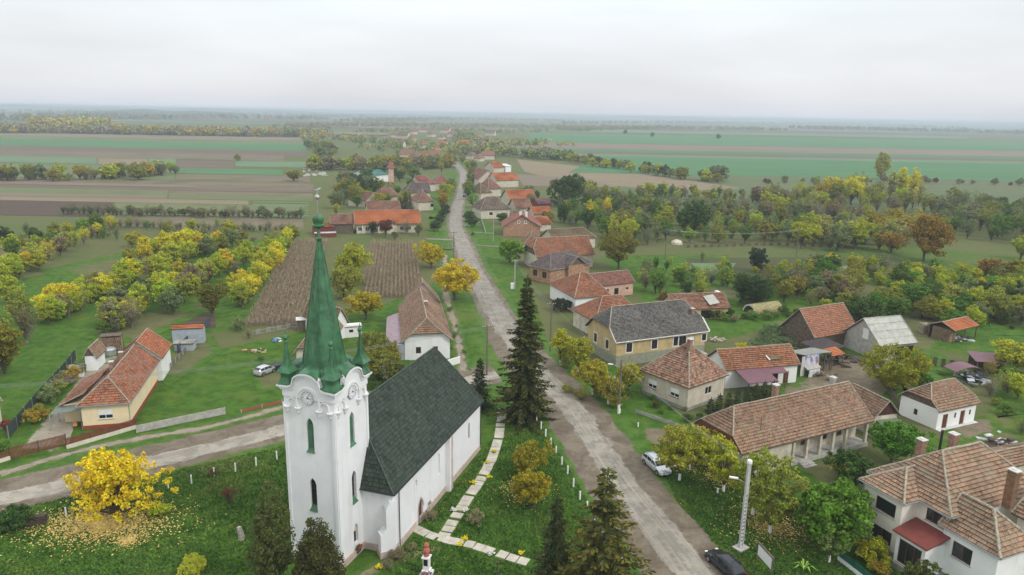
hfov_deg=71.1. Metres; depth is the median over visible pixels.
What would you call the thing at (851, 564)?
green fence
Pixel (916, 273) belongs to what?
fruit tree
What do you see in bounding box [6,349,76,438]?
net fence
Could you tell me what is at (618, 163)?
hedgerow tree
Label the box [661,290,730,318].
house
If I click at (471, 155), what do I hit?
village house
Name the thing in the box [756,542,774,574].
notice board
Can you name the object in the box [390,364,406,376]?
garden tree
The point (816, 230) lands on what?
fruit tree
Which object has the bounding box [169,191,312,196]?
weedy field
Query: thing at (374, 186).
woodland tree
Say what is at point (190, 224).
fruit tree
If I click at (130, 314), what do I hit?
bare tree
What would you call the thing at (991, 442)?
scrap heap
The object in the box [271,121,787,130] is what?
woods
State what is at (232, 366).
wire
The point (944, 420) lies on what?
door
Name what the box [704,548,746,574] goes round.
parked car
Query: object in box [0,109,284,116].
hills
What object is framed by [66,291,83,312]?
fruit tree
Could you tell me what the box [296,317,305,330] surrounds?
outhouse
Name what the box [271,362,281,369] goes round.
trailer
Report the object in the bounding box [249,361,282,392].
worn ground
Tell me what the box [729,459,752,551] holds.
lamp pole
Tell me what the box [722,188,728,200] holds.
slender tree
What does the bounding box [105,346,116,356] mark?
water tank
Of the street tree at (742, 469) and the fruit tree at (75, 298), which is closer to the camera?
the street tree at (742, 469)
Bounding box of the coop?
[69,363,84,377]
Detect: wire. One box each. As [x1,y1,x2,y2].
[4,328,485,387]
[6,328,481,386]
[8,327,483,385]
[11,327,479,384]
[13,326,481,383]
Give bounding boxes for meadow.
[0,135,302,143]
[0,163,173,179]
[0,187,167,195]
[115,202,302,216]
[169,194,312,200]
[176,174,309,182]
[808,245,1023,276]
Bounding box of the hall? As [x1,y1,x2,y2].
[353,169,387,181]
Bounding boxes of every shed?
[82,338,106,370]
[170,323,205,342]
[172,339,196,350]
[311,223,333,234]
[527,206,551,215]
[530,198,552,208]
[532,216,552,230]
[794,348,831,376]
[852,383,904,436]
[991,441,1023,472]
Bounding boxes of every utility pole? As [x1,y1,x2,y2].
[451,231,456,257]
[482,325,491,374]
[547,302,555,351]
[608,360,621,413]
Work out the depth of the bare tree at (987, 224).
293.22 m
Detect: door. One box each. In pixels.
[418,497,423,523]
[782,373,787,382]
[862,327,868,339]
[941,414,947,427]
[959,410,964,423]
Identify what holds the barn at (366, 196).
on the ground at (326, 182)
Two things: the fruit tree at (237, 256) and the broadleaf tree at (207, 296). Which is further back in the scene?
the fruit tree at (237, 256)
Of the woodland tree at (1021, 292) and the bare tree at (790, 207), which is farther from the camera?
the bare tree at (790, 207)
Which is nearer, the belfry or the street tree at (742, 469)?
the street tree at (742, 469)
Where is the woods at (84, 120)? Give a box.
[22,114,114,126]
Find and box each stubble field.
[0,182,193,186]
[0,196,248,203]
[98,158,146,164]
[517,159,737,190]
[517,174,615,186]
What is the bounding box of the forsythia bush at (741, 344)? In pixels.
[735,342,750,346]
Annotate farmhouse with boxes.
[49,328,171,430]
[330,209,420,233]
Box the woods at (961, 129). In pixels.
[550,119,1023,133]
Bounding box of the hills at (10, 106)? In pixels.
[0,104,445,115]
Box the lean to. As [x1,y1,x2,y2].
[800,337,845,370]
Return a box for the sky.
[0,0,1023,123]
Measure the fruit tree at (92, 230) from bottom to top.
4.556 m
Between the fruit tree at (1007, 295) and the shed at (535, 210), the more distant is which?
the shed at (535, 210)
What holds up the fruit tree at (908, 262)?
on the ground at (326, 182)
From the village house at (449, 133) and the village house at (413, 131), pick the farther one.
the village house at (413, 131)
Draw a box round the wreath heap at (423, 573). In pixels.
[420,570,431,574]
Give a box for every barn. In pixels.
[347,192,374,206]
[365,200,400,209]
[375,187,398,199]
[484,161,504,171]
[488,172,518,186]
[500,189,536,205]
[503,164,510,171]
[508,198,531,214]
[540,227,596,246]
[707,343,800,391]
[780,302,854,348]
[844,315,917,359]
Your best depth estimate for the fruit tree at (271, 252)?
194.17 m
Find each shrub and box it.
[0,419,15,430]
[0,438,10,451]
[0,503,33,531]
[20,408,40,422]
[31,403,43,410]
[36,385,59,402]
[36,407,53,420]
[43,378,68,394]
[53,370,74,384]
[63,365,81,380]
[66,359,86,371]
[147,501,175,515]
[176,552,206,574]
[207,468,216,475]
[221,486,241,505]
[228,315,246,329]
[257,355,264,360]
[366,380,380,389]
[382,558,392,568]
[388,546,406,559]
[406,541,417,550]
[423,510,436,520]
[429,221,440,230]
[434,215,443,222]
[438,208,447,214]
[463,211,475,218]
[464,215,478,226]
[465,507,484,526]
[558,358,570,366]
[561,384,573,392]
[572,389,588,399]
[593,389,601,396]
[609,398,621,407]
[618,385,634,395]
[651,398,662,407]
[681,413,693,420]
[695,412,703,417]
[707,311,719,317]
[717,313,730,320]
[727,306,735,314]
[729,314,739,321]
[741,313,747,317]
[747,336,764,345]
[748,311,761,319]
[751,341,769,345]
[758,327,765,335]
[760,309,773,314]
[760,335,770,341]
[761,338,775,344]
[762,312,773,319]
[764,331,781,338]
[766,327,777,335]
[771,325,782,331]
[772,310,780,317]
[777,304,789,314]
[777,336,793,344]
[784,310,792,315]
[784,339,797,349]
[819,298,831,304]
[854,535,892,569]
[867,559,893,574]
[917,372,933,383]
[991,397,1001,404]
[994,402,1018,414]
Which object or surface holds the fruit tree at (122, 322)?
on the lawn at (47, 350)
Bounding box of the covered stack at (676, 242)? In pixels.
[671,239,681,244]
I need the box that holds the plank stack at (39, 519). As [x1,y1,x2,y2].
[25,513,48,526]
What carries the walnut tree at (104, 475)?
on the lawn at (47, 350)
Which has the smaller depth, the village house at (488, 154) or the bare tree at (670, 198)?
the bare tree at (670, 198)
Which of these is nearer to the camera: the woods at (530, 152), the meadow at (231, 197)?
the meadow at (231, 197)
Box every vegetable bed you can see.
[253,201,308,203]
[253,204,308,205]
[253,206,308,208]
[253,209,308,210]
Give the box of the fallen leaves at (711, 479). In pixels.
[685,464,739,498]
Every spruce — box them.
[470,358,497,412]
[485,275,559,434]
[529,494,576,574]
[553,467,655,574]
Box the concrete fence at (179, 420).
[136,407,225,432]
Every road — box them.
[0,361,506,513]
[442,152,525,333]
[474,332,763,574]
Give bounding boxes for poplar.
[586,200,593,226]
[603,198,611,216]
[873,152,892,177]
[887,170,899,199]
[897,167,909,191]
[906,167,921,190]
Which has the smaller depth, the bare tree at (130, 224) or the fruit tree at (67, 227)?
the fruit tree at (67, 227)
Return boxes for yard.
[742,347,966,401]
[881,385,1023,448]
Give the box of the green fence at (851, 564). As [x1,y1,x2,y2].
[837,550,871,574]
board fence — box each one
[177,317,209,352]
[241,399,282,412]
[636,409,688,430]
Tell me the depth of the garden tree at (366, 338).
121.34 m
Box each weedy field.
[0,177,312,186]
[113,215,302,229]
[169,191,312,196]
[194,185,312,189]
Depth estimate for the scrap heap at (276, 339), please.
136.57 m
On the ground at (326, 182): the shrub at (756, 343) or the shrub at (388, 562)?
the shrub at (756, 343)
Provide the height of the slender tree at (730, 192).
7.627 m
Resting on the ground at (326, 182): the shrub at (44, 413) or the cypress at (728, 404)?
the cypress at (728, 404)
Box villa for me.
[858,430,1023,574]
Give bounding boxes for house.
[0,397,2,429]
[390,131,397,137]
[392,140,405,146]
[396,131,410,138]
[399,149,414,156]
[401,182,430,200]
[408,152,421,157]
[408,190,434,210]
[409,129,417,133]
[411,175,435,190]
[417,140,428,147]
[419,127,426,131]
[426,131,435,136]
[427,150,440,155]
[432,174,447,189]
[440,127,450,132]
[447,130,456,136]
[465,151,476,158]
[470,168,490,184]
[470,182,492,200]
[471,196,510,218]
[473,154,484,161]
[480,150,494,159]
[481,178,501,195]
[485,130,496,135]
[502,210,541,235]
[522,232,535,247]
[524,235,594,266]
[528,250,591,283]
[548,270,634,311]
[571,294,630,333]
[585,299,709,366]
[639,338,728,410]
[661,290,730,318]
[694,376,874,477]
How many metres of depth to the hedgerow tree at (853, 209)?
315.18 m
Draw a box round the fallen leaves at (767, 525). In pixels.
[680,503,825,560]
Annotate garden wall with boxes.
[448,356,459,364]
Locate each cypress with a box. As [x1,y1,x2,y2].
[401,194,408,208]
[406,196,415,208]
[704,397,716,414]
[714,392,722,410]
[723,392,732,407]
[733,388,742,404]
[742,384,752,402]
[750,382,761,400]
[757,380,770,398]
[766,380,780,396]
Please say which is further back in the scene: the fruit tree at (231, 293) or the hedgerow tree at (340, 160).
the hedgerow tree at (340, 160)
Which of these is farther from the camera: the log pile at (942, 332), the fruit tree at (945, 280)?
the fruit tree at (945, 280)
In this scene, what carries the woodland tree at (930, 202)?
on the ground at (326, 182)
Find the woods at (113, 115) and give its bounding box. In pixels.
[0,108,368,119]
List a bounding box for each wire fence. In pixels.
[169,347,186,367]
[252,322,296,334]
[684,242,858,248]
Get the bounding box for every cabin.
[314,231,335,237]
[344,322,361,337]
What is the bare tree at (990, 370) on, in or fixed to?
on the ground at (326, 182)
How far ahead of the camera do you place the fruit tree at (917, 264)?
204.34 m
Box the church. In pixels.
[276,188,483,569]
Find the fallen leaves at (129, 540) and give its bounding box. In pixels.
[115,532,146,550]
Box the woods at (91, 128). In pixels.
[0,121,332,136]
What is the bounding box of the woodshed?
[928,316,978,343]
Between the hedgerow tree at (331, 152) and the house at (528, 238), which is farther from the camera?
the hedgerow tree at (331, 152)
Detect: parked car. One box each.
[253,364,275,376]
[642,451,671,476]
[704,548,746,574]
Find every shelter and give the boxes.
[743,301,781,313]
[943,361,985,377]
[966,351,1006,373]
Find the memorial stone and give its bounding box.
[419,542,433,574]
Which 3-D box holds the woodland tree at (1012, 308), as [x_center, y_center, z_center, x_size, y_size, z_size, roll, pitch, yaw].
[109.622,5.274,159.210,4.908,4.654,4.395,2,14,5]
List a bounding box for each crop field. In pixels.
[0,139,306,150]
[0,156,96,163]
[148,159,175,164]
[176,168,281,174]
[236,161,310,167]
[517,148,1023,158]
[529,133,1023,150]
[570,156,1023,180]
[578,154,1023,163]
[580,174,1023,208]
[581,129,968,138]
[690,263,735,273]
[711,125,984,131]
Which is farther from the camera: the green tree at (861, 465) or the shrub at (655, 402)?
the shrub at (655, 402)
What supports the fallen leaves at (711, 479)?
on the lawn at (501, 267)
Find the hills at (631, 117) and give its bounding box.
[417,114,836,121]
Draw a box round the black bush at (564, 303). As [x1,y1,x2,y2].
[552,298,571,310]
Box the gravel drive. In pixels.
[14,354,117,457]
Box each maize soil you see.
[246,241,325,325]
[364,243,421,297]
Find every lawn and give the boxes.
[0,216,597,574]
[426,169,455,218]
[469,217,897,574]
[604,255,729,299]
[646,272,1023,415]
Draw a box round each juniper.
[244,479,295,574]
[290,517,346,574]
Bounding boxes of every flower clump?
[375,563,382,569]
[460,535,467,542]
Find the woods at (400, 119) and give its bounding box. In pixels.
[317,114,623,121]
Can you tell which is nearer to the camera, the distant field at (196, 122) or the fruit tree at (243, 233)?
the fruit tree at (243, 233)
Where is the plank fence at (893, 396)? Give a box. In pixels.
[872,366,899,408]
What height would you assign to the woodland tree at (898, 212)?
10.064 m
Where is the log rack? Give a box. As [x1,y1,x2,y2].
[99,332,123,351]
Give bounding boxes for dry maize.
[245,236,327,324]
[362,237,420,297]
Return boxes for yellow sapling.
[828,460,845,479]
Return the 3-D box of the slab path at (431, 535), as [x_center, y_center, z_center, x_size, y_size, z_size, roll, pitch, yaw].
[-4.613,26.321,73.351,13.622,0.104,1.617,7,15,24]
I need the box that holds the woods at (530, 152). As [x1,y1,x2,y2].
[444,128,573,159]
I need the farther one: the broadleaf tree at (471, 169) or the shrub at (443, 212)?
the broadleaf tree at (471, 169)
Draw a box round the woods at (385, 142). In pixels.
[302,125,574,156]
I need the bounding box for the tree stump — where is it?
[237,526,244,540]
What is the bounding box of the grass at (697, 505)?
[0,413,859,574]
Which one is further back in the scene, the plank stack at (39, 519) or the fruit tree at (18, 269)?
the fruit tree at (18, 269)
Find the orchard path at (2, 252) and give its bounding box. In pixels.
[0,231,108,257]
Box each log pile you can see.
[918,322,928,333]
[931,325,955,341]
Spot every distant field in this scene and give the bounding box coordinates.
[12,118,359,125]
[51,128,386,134]
[131,118,485,124]
[330,125,516,130]
[583,126,903,132]
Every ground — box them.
[0,108,1023,516]
[40,249,210,295]
[73,305,208,346]
[161,335,221,386]
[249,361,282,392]
[362,337,408,382]
[636,422,689,447]
[640,284,748,304]
[762,313,793,326]
[791,454,852,485]
[828,281,932,302]
[891,310,942,360]
[944,413,1006,443]
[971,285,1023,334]
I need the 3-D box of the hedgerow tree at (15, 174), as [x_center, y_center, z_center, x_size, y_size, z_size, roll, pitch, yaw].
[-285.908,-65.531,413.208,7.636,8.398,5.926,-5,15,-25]
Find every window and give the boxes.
[98,409,113,419]
[307,419,314,453]
[310,479,317,512]
[350,414,355,446]
[352,474,358,504]
[416,347,420,352]
[593,332,597,342]
[605,338,608,349]
[625,342,632,352]
[647,379,656,389]
[651,339,657,349]
[669,387,678,398]
[672,336,678,346]
[678,335,686,346]
[701,333,706,341]
[705,386,711,394]
[871,522,891,547]
[874,495,895,519]
[895,538,921,565]
[924,508,943,530]
[949,541,972,567]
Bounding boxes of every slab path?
[413,525,529,565]
[437,408,505,537]
[442,536,465,546]
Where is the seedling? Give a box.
[794,558,817,570]
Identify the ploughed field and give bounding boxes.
[0,133,302,140]
[0,146,306,155]
[0,151,283,160]
[0,184,312,192]
[0,193,166,198]
[0,200,112,216]
[177,160,233,168]
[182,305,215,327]
[452,124,1023,135]
[517,142,1023,156]
[517,150,1023,161]
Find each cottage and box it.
[292,319,343,357]
[386,277,452,359]
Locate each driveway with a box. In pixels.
[425,238,455,240]
[474,244,498,246]
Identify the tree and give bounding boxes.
[0,163,17,180]
[0,165,6,179]
[0,225,14,245]
[0,233,21,252]
[0,253,12,269]
[0,258,12,268]
[0,263,14,281]
[0,275,25,302]
[0,312,14,335]
[0,323,25,374]
[3,289,30,322]
[4,238,19,253]
[4,252,23,266]
[5,301,43,343]
[9,168,22,180]
[9,261,24,278]
[18,237,27,251]
[18,241,43,254]
[18,251,32,270]
[19,164,35,179]
[19,248,35,268]
[21,222,29,234]
[22,249,46,270]
[23,173,34,179]
[25,227,43,239]
[30,234,41,246]
[30,293,60,319]
[31,163,47,178]
[31,244,46,259]
[36,301,55,324]
[38,291,59,321]
[39,238,55,259]
[40,283,65,296]
[41,232,54,242]
[42,296,66,320]
[44,166,59,180]
[46,222,59,232]
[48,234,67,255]
[48,281,81,298]
[49,229,57,235]
[51,162,67,172]
[53,168,65,179]
[53,294,73,317]
[54,232,73,250]
[58,232,74,251]
[59,222,74,232]
[62,446,178,523]
[64,205,69,212]
[65,282,92,309]
[65,299,73,316]
[66,204,75,213]
[66,228,79,246]
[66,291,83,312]
[70,274,92,302]
[71,165,84,179]
[75,217,89,230]
[78,225,90,244]
[79,204,87,214]
[81,172,89,179]
[82,282,100,303]
[83,271,102,302]
[84,204,94,214]
[84,271,103,297]
[85,226,96,237]
[87,211,105,225]
[88,168,99,178]
[91,222,101,234]
[92,272,114,296]
[94,319,110,333]
[95,296,122,327]
[97,297,125,329]
[98,163,120,178]
[98,227,107,238]
[102,216,111,229]
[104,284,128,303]
[105,203,116,213]
[105,271,123,288]
[106,213,115,230]
[107,218,118,229]
[108,315,120,331]
[110,208,119,215]
[110,259,137,280]
[112,228,119,238]
[115,162,125,177]
[115,267,132,289]
[116,162,126,176]
[117,317,125,327]
[118,217,123,225]
[119,257,144,283]
[119,294,143,327]
[119,300,128,318]
[120,247,137,258]
[120,258,140,284]
[121,205,132,214]
[122,290,146,316]
[123,219,129,226]
[123,231,137,247]
[125,162,149,179]
[125,282,152,312]
[126,205,136,214]
[126,215,133,226]
[126,302,137,317]
[127,287,151,313]
[131,217,141,226]
[134,207,143,215]
[135,256,151,279]
[135,266,144,279]
[135,274,151,295]
[136,236,152,245]
[136,236,152,259]
[140,161,156,175]
[145,262,156,276]
[146,254,170,274]
[147,273,163,296]
[149,270,170,295]
[150,206,158,214]
[150,242,157,253]
[150,279,175,307]
[151,160,165,174]
[154,230,176,248]
[155,164,169,174]
[155,219,162,227]
[155,285,185,314]
[157,204,163,214]
[157,251,172,264]
[159,241,182,261]
[160,207,167,216]
[160,244,174,264]
[161,220,173,232]
[163,271,178,294]
[166,160,176,172]
[166,206,176,215]
[169,258,188,272]
[170,209,179,215]
[170,228,194,245]
[171,165,179,173]
[171,272,189,281]
[172,274,194,302]
[177,246,188,261]
[178,239,196,259]
[181,228,202,239]
[181,263,205,281]
[182,246,190,261]
[183,206,195,216]
[183,240,196,254]
[185,272,200,291]
[186,218,196,228]
[190,258,208,276]
[191,241,199,256]
[192,234,202,253]
[194,277,229,317]
[195,260,212,283]
[197,207,207,216]
[197,227,209,235]
[197,236,217,256]
[200,257,218,281]
[207,257,214,281]
[210,207,217,215]
[210,230,222,249]
[210,232,229,251]
[210,251,228,276]
[218,248,234,272]
[220,209,226,217]
[220,229,242,247]
[221,219,238,235]
[221,249,233,268]
[223,205,233,217]
[226,268,248,287]
[227,203,238,216]
[228,281,251,306]
[229,248,242,264]
[230,258,240,273]
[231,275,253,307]
[233,153,240,160]
[233,239,245,261]
[234,209,240,217]
[234,246,251,265]
[237,239,255,261]
[237,273,259,302]
[238,230,248,241]
[240,205,249,216]
[241,222,247,231]
[242,208,253,216]
[243,277,257,302]
[244,328,254,338]
[245,261,266,279]
[250,250,271,264]
[251,260,270,280]
[251,276,262,287]
[253,246,277,263]
[255,205,266,216]
[258,236,270,251]
[261,209,270,217]
[262,232,277,243]
[265,218,272,229]
[267,240,286,256]
[267,259,274,272]
[269,236,287,250]
[272,247,284,267]
[273,206,280,215]
[276,232,290,249]
[277,222,285,230]
[279,207,286,218]
[281,227,293,237]
[284,170,302,180]
[285,235,293,249]
[288,225,300,239]
[291,209,298,218]
[297,207,305,217]
[303,139,310,147]
[307,154,322,169]
[311,141,319,148]
[312,144,328,157]
[316,158,326,169]
[319,140,329,148]
[322,155,338,169]
[325,142,339,151]
[326,149,334,155]
[327,191,345,205]
[330,264,361,297]
[332,177,347,192]
[332,203,339,213]
[334,241,373,280]
[337,158,344,169]
[337,171,349,180]
[339,188,348,203]
[340,156,354,168]
[341,181,360,188]
[343,290,382,319]
[346,157,358,169]
[346,180,367,196]
[348,193,361,207]
[350,156,362,169]
[356,173,373,179]
[356,177,365,187]
[356,330,394,364]
[359,156,368,168]
[359,169,373,180]
[362,175,372,182]
[364,343,403,380]
[365,157,377,169]
[365,176,382,191]
[366,155,383,169]
[368,358,381,379]
[369,221,377,233]
[372,193,386,200]
[376,178,385,186]
[377,219,394,237]
[377,354,395,380]
[378,340,401,355]
[379,158,391,168]
[381,154,397,166]
[386,183,396,189]
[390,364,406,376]
[391,156,401,166]
[391,231,399,237]
[394,185,400,192]
[395,154,404,165]
[395,171,405,181]
[397,167,406,177]
[397,194,405,204]
[400,189,411,198]
[400,217,411,233]
[401,157,412,166]
[404,161,413,171]
[407,166,421,176]
[411,157,422,167]
[412,240,444,267]
[414,223,423,235]
[416,155,426,166]
[421,158,431,168]
[427,154,440,168]
[431,257,481,299]
[436,184,450,203]
[437,189,449,209]
[438,162,444,172]
[439,183,453,196]
[440,158,447,168]
[441,153,453,166]
[442,153,454,167]
[444,181,457,191]
[458,156,465,163]
[461,179,473,189]
[463,160,470,168]
[463,184,474,195]
[466,173,474,182]
[467,166,475,172]
[467,191,478,207]
[470,160,477,168]
[496,213,507,221]
[498,238,525,262]
[509,468,551,508]
[511,438,556,471]
[527,192,535,200]
[544,211,553,220]
[546,173,585,204]
[549,328,573,364]
[557,202,571,222]
[562,336,594,370]
[565,153,572,160]
[566,212,576,225]
[568,209,581,223]
[570,358,609,394]
[573,154,580,162]
[574,201,585,213]
[579,192,592,207]
[579,208,596,228]
[580,155,588,163]
[584,182,594,192]
[584,185,595,194]
[584,199,600,219]
[586,181,598,194]
[588,157,597,166]
[592,187,602,199]
[593,195,603,206]
[594,208,605,231]
[595,157,602,165]
[595,378,628,403]
[596,203,614,220]
[596,230,639,269]
[597,216,615,235]
[600,158,612,167]
[601,186,608,195]
[606,187,621,196]
[606,215,618,234]
[608,185,620,194]
[609,198,619,212]
[610,158,617,167]
[610,208,631,231]
[614,191,626,208]
[614,362,643,387]
[615,159,622,168]
[618,215,639,240]
[621,160,630,169]
[624,194,640,205]
[625,162,635,171]
[626,193,639,205]
[628,212,645,238]
[629,207,636,217]
[633,188,647,194]
[636,268,647,279]
[637,210,653,238]
[638,194,652,206]
[639,258,652,270]
[640,226,653,244]
[640,266,652,289]
[641,161,652,170]
[642,181,657,194]
[642,200,663,220]
[643,166,651,173]
[648,267,664,293]
[649,268,669,293]
[651,220,663,242]
[651,422,717,480]
[653,210,667,221]
[653,257,658,266]
[654,164,663,175]
[654,194,662,202]
[655,184,665,195]
[655,215,670,224]
[656,201,673,214]
[657,164,671,176]
[657,290,669,300]
[659,220,672,239]
[661,212,675,224]
[662,201,682,215]
[664,260,669,270]
[665,168,674,176]
[665,191,681,211]
[667,184,675,195]
[670,196,682,214]
[670,266,680,279]
[672,166,686,178]
[673,266,690,283]
[674,188,681,197]
[675,200,711,230]
[678,185,686,199]
[679,167,689,178]
[679,261,689,270]
[679,277,692,292]
[682,229,697,242]
[688,184,698,192]
[688,193,700,203]
[689,265,697,280]
[692,188,701,196]
[692,266,704,278]
[692,273,708,287]
[694,426,725,460]
[695,223,703,236]
[695,273,709,292]
[697,170,705,180]
[699,251,705,259]
[699,266,712,280]
[699,433,739,491]
[700,169,713,180]
[701,189,709,199]
[701,225,708,241]
[703,194,710,205]
[705,207,716,216]
[706,267,717,283]
[708,165,729,179]
[708,185,717,196]
[709,198,726,213]
[710,223,727,242]
[711,172,723,182]
[711,210,722,220]
[712,214,724,226]
[712,216,722,229]
[714,256,730,271]
[715,265,735,287]
[716,185,723,197]
[719,261,732,271]
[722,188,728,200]
[723,207,729,215]
[723,213,735,229]
[726,197,737,208]
[727,187,732,196]
[727,218,738,231]
[728,205,741,214]
[728,220,738,238]
[729,272,752,302]
[730,445,784,514]
[732,210,743,226]
[734,275,770,304]
[737,193,749,205]
[737,223,752,242]
[738,205,746,215]
[739,454,809,532]
[741,200,750,210]
[742,212,752,226]
[748,247,770,270]
[749,210,762,227]
[750,186,766,202]
[750,215,761,233]
[751,201,767,216]
[757,201,773,216]
[757,220,773,241]
[759,277,776,301]
[760,186,776,202]
[762,216,778,236]
[762,263,777,274]
[764,187,779,200]
[768,183,777,190]
[769,223,781,240]
[769,267,784,279]
[771,192,790,214]
[771,273,781,292]
[772,200,786,224]
[775,259,793,273]
[776,278,796,302]
[779,190,789,202]
[780,201,793,213]
[780,219,786,233]
[780,222,795,241]
[783,218,794,227]
[785,266,808,291]
[788,192,795,201]
[788,275,806,298]
[789,198,804,215]
[790,221,812,248]
[791,186,801,199]
[792,199,811,215]
[792,213,809,221]
[793,477,877,547]
[796,257,813,276]
[798,187,816,199]
[800,210,829,229]
[802,192,812,203]
[803,252,821,267]
[804,287,820,304]
[805,197,821,220]
[805,258,816,274]
[806,223,823,243]
[807,275,826,297]
[808,189,823,205]
[808,269,833,289]
[809,267,823,274]
[810,213,832,235]
[813,176,821,184]
[813,256,838,276]
[813,286,831,299]
[814,182,834,194]
[814,204,825,214]
[814,255,829,267]
[816,191,830,206]
[816,531,852,561]
[817,215,833,242]
[821,253,841,266]
[822,447,878,485]
[823,176,846,186]
[824,219,856,250]
[826,199,838,216]
[827,204,840,220]
[828,267,846,277]
[830,181,851,205]
[830,273,858,288]
[831,210,846,223]
[834,192,847,206]
[834,277,856,295]
[835,289,853,303]
[839,212,850,220]
[840,220,856,245]
[842,264,869,291]
[844,175,865,204]
[844,293,872,321]
[845,205,855,213]
[846,252,862,266]
[847,220,868,249]
[847,228,869,245]
[848,171,870,184]
[849,258,865,274]
[855,204,864,218]
[858,192,865,205]
[858,342,933,390]
[859,197,868,214]
[861,255,879,271]
[862,184,883,204]
[862,204,871,215]
[863,209,879,223]
[863,217,882,244]
[866,300,885,317]
[867,265,880,280]
[867,291,888,312]
[867,419,935,462]
[868,286,895,313]
[871,191,883,211]
[872,227,891,249]
[873,213,888,233]
[873,270,886,285]
[874,225,885,248]
[878,252,894,272]
[880,233,910,252]
[881,180,886,190]
[881,189,888,200]
[881,219,904,234]
[882,194,892,206]
[883,207,905,219]
[885,281,892,287]
[886,295,911,315]
[887,195,901,210]
[887,269,893,280]
[887,288,906,300]
[889,198,903,207]
[889,279,909,293]
[890,188,908,197]
[891,263,913,282]
[896,281,931,311]
[897,215,913,240]
[897,558,948,574]
[899,191,913,211]
[900,222,914,243]
[901,260,913,265]
[902,264,912,278]
[906,215,920,223]
[907,269,924,281]
[908,212,957,260]
[909,189,918,207]
[909,293,938,318]
[911,267,925,281]
[912,262,924,267]
[913,207,923,215]
[914,193,923,205]
[914,278,945,302]
[916,276,924,282]
[917,182,927,195]
[919,265,932,279]
[920,194,930,212]
[921,175,929,182]
[925,296,954,320]
[927,193,936,211]
[928,258,945,266]
[930,263,942,279]
[931,195,954,215]
[933,290,956,300]
[934,265,947,279]
[935,213,951,224]
[935,273,951,284]
[936,307,947,320]
[937,208,951,216]
[937,293,955,306]
[938,284,964,297]
[940,308,968,319]
[943,192,958,204]
[946,186,966,201]
[946,270,958,283]
[946,282,964,295]
[948,193,963,215]
[949,217,962,229]
[950,262,971,275]
[950,264,960,275]
[953,206,967,227]
[954,205,967,214]
[955,291,973,306]
[955,299,970,314]
[956,269,973,286]
[957,209,980,228]
[959,190,970,203]
[961,218,978,232]
[961,279,980,298]
[963,223,975,238]
[964,304,987,323]
[965,286,987,305]
[966,203,987,216]
[967,192,983,204]
[967,267,983,285]
[971,301,991,318]
[973,207,991,230]
[973,279,991,291]
[976,258,1010,281]
[978,192,988,203]
[980,285,1015,319]
[981,195,995,202]
[982,200,1004,211]
[982,206,998,229]
[983,358,997,375]
[983,378,1000,395]
[984,290,1012,312]
[985,275,1004,288]
[988,214,1012,237]
[988,222,1001,240]
[988,265,1004,277]
[989,338,1023,368]
[990,178,999,183]
[993,210,1007,217]
[994,276,1017,291]
[994,368,1016,391]
[995,197,1008,201]
[995,302,1016,316]
[998,309,1012,323]
[1000,285,1019,305]
[1000,361,1017,378]
[1001,377,1012,393]
[1002,209,1018,218]
[1003,202,1021,210]
[1004,259,1023,273]
[1006,373,1023,399]
[1009,203,1023,216]
[1009,214,1021,232]
[1009,226,1022,240]
[1010,197,1023,207]
[1010,215,1023,238]
[1010,260,1023,273]
[1010,273,1023,279]
[1011,235,1023,258]
[1012,305,1023,324]
[1013,294,1023,317]
[1013,419,1023,433]
[1014,177,1023,184]
[1014,280,1023,287]
[1014,282,1023,294]
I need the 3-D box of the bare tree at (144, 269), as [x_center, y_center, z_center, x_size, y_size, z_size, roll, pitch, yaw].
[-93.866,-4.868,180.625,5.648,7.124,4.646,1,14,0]
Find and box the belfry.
[387,161,394,183]
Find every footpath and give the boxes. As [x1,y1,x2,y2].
[0,403,282,477]
[350,543,442,574]
[439,255,471,370]
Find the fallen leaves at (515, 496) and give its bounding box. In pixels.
[481,475,573,511]
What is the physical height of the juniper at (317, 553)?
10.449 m
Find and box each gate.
[8,434,66,458]
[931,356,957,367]
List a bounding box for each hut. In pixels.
[302,299,349,338]
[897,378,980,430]
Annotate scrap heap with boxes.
[242,348,265,352]
[272,337,281,342]
[709,336,725,341]
[806,368,838,378]
[819,353,862,366]
[936,369,989,386]
[955,335,974,341]
[975,430,1017,447]
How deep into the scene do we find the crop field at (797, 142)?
1327.30 m
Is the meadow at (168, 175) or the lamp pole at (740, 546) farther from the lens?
the meadow at (168, 175)
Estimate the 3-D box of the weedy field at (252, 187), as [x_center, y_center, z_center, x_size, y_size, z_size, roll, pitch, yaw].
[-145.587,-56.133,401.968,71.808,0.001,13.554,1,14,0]
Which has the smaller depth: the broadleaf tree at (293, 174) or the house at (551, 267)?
the house at (551, 267)
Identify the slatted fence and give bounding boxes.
[0,450,10,462]
[64,418,135,448]
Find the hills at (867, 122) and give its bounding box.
[772,121,1023,125]
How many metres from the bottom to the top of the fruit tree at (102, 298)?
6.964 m
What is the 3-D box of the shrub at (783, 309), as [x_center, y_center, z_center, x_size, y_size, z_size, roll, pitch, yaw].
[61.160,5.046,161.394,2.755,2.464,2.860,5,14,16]
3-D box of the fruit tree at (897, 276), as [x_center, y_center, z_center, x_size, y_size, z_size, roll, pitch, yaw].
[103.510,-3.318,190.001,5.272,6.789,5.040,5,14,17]
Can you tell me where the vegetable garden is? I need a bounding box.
[685,257,902,277]
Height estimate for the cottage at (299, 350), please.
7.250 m
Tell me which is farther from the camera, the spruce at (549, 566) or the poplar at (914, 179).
the poplar at (914, 179)
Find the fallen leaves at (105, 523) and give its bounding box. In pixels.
[0,493,214,561]
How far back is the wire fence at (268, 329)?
142.48 m

